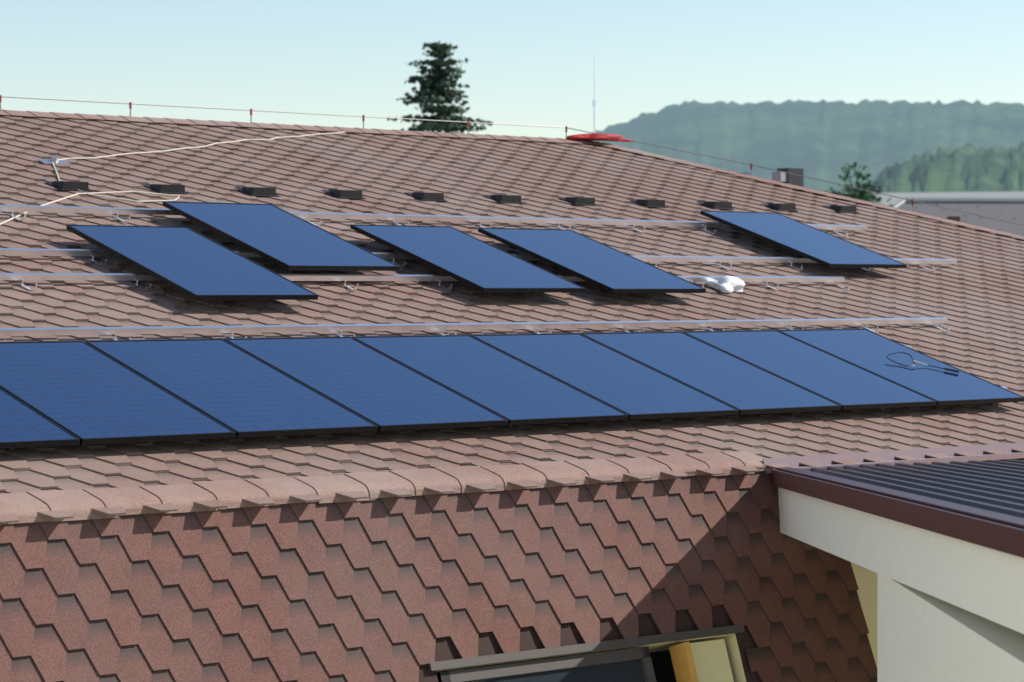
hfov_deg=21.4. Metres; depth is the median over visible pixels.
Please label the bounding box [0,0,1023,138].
sky
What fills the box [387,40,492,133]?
spruce tree
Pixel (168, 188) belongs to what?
roof vent
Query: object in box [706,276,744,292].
white bag
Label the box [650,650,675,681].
roof window interior
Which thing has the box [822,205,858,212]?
roof vent
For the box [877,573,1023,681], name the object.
wing walls
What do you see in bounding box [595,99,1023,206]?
hill
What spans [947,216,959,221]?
neighbour house chimney
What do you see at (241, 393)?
solar panel
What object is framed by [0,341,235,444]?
solar panel
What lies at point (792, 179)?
chimney
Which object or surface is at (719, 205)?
roof vent
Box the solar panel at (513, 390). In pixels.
[352,335,628,424]
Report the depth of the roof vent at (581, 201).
25.40 m
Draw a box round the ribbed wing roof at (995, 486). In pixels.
[792,459,1023,528]
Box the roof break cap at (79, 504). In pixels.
[0,451,765,525]
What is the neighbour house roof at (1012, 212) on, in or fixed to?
on the neighbouring house
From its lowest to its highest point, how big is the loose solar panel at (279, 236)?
0.549 m
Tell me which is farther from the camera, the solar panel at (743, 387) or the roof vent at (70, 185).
the roof vent at (70, 185)
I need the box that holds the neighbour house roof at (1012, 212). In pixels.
[899,203,1023,235]
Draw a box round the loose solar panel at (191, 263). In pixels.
[66,225,317,299]
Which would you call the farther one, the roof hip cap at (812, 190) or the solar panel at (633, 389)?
the roof hip cap at (812, 190)
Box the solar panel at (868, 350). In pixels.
[778,329,1023,405]
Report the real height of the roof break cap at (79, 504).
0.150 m
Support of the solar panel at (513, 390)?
on the rail at (340, 328)
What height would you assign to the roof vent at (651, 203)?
0.080 m
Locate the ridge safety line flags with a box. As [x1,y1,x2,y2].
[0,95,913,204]
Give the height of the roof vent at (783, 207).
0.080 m
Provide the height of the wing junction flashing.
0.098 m
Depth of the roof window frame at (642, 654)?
16.43 m
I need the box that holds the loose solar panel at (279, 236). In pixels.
[162,201,399,270]
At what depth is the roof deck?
16.69 m
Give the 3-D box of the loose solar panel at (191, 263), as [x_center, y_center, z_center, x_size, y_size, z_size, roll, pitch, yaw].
[-2.330,-0.575,19.646,1.068,0.549,1.630,-1,2,-42]
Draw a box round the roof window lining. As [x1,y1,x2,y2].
[436,633,745,681]
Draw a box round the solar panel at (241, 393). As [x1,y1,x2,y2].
[85,339,378,437]
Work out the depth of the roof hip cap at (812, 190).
28.68 m
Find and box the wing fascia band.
[778,487,1023,633]
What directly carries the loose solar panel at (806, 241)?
on the rail at (81, 252)
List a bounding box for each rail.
[0,205,867,236]
[0,248,956,271]
[0,273,849,290]
[0,317,949,341]
[8,386,1007,448]
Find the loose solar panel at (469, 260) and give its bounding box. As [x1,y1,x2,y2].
[350,224,584,292]
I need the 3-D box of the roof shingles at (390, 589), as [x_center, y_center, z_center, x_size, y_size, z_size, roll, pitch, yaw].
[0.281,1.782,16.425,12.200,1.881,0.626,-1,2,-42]
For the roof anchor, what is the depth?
22.43 m
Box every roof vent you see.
[44,181,92,190]
[142,184,189,193]
[234,187,279,196]
[322,190,365,198]
[404,192,446,200]
[484,195,523,202]
[558,197,598,205]
[629,199,668,207]
[696,201,733,208]
[761,203,797,210]
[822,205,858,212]
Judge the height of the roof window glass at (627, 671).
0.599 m
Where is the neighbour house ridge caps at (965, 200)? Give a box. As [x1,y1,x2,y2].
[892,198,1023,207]
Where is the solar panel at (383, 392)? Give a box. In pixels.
[224,337,508,430]
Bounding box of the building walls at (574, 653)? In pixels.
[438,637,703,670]
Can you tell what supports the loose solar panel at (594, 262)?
on the rail at (136, 277)
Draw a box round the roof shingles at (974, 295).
[0,115,1023,522]
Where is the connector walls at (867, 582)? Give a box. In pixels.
[851,562,877,665]
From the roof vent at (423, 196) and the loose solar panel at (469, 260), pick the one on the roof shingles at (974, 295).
the roof vent at (423, 196)
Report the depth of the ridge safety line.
27.73 m
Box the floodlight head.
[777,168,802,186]
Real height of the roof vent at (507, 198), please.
0.080 m
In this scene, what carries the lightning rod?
on the roof ridge cap at (215, 123)
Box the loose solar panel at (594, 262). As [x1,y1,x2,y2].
[478,228,705,292]
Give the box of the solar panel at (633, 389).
[470,333,739,419]
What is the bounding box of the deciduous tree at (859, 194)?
[825,162,892,205]
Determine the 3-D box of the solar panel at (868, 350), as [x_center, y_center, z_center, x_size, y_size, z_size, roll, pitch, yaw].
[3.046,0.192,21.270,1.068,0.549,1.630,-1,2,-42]
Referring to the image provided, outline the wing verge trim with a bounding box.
[770,467,1023,557]
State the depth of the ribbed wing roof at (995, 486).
15.36 m
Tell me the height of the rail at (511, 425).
0.124 m
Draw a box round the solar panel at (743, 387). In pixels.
[580,332,841,414]
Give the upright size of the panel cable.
0.165 m
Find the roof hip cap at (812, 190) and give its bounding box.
[592,140,1023,238]
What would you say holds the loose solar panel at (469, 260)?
on the rail at (136, 277)
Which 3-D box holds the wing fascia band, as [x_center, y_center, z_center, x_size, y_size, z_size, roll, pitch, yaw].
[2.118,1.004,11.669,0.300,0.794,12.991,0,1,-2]
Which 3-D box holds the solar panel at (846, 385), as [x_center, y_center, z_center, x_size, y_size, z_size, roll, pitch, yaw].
[2.244,0.207,20.541,1.068,0.549,1.630,-1,2,-42]
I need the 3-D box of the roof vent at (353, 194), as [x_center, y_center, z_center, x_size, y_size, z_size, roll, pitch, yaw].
[-1.465,-1.278,23.596,0.310,0.080,0.239,-1,2,-42]
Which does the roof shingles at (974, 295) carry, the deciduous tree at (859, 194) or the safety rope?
the safety rope
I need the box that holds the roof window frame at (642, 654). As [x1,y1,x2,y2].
[428,624,744,681]
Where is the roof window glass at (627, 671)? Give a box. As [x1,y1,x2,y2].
[467,659,644,681]
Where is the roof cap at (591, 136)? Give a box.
[566,133,633,141]
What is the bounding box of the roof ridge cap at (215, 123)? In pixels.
[0,109,597,144]
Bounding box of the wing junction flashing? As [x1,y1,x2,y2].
[762,442,1023,472]
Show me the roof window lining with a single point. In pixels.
(717, 658)
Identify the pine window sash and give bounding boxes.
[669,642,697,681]
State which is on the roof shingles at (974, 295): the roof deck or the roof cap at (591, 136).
the roof cap at (591, 136)
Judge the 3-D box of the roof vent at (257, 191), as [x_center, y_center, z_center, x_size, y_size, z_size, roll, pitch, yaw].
[-2.160,-1.266,22.964,0.310,0.080,0.239,-1,2,-42]
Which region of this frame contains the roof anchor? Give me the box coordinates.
[37,156,70,164]
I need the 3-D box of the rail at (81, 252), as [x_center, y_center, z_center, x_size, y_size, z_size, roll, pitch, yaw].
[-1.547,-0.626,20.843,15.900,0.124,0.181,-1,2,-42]
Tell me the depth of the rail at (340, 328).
19.58 m
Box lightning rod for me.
[592,55,601,141]
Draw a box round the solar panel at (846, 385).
[683,330,936,409]
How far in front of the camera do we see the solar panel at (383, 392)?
17.56 m
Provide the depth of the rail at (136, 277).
20.45 m
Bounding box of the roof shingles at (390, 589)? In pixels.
[0,458,1023,681]
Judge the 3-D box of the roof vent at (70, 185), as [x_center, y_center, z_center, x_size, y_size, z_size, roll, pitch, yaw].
[-3.552,-1.241,21.700,0.310,0.080,0.239,-1,2,-42]
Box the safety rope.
[0,132,347,224]
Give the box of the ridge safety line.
[0,96,1023,225]
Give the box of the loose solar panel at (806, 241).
[700,211,906,267]
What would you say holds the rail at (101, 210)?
on the roof shingles at (974, 295)
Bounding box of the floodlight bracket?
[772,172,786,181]
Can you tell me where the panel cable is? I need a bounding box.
[887,352,958,372]
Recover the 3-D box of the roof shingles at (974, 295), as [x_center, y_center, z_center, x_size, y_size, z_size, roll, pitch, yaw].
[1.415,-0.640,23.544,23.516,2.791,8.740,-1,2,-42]
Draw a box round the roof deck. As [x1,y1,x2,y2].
[419,605,761,681]
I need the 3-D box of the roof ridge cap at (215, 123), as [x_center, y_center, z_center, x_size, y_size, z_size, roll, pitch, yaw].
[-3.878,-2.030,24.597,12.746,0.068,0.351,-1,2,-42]

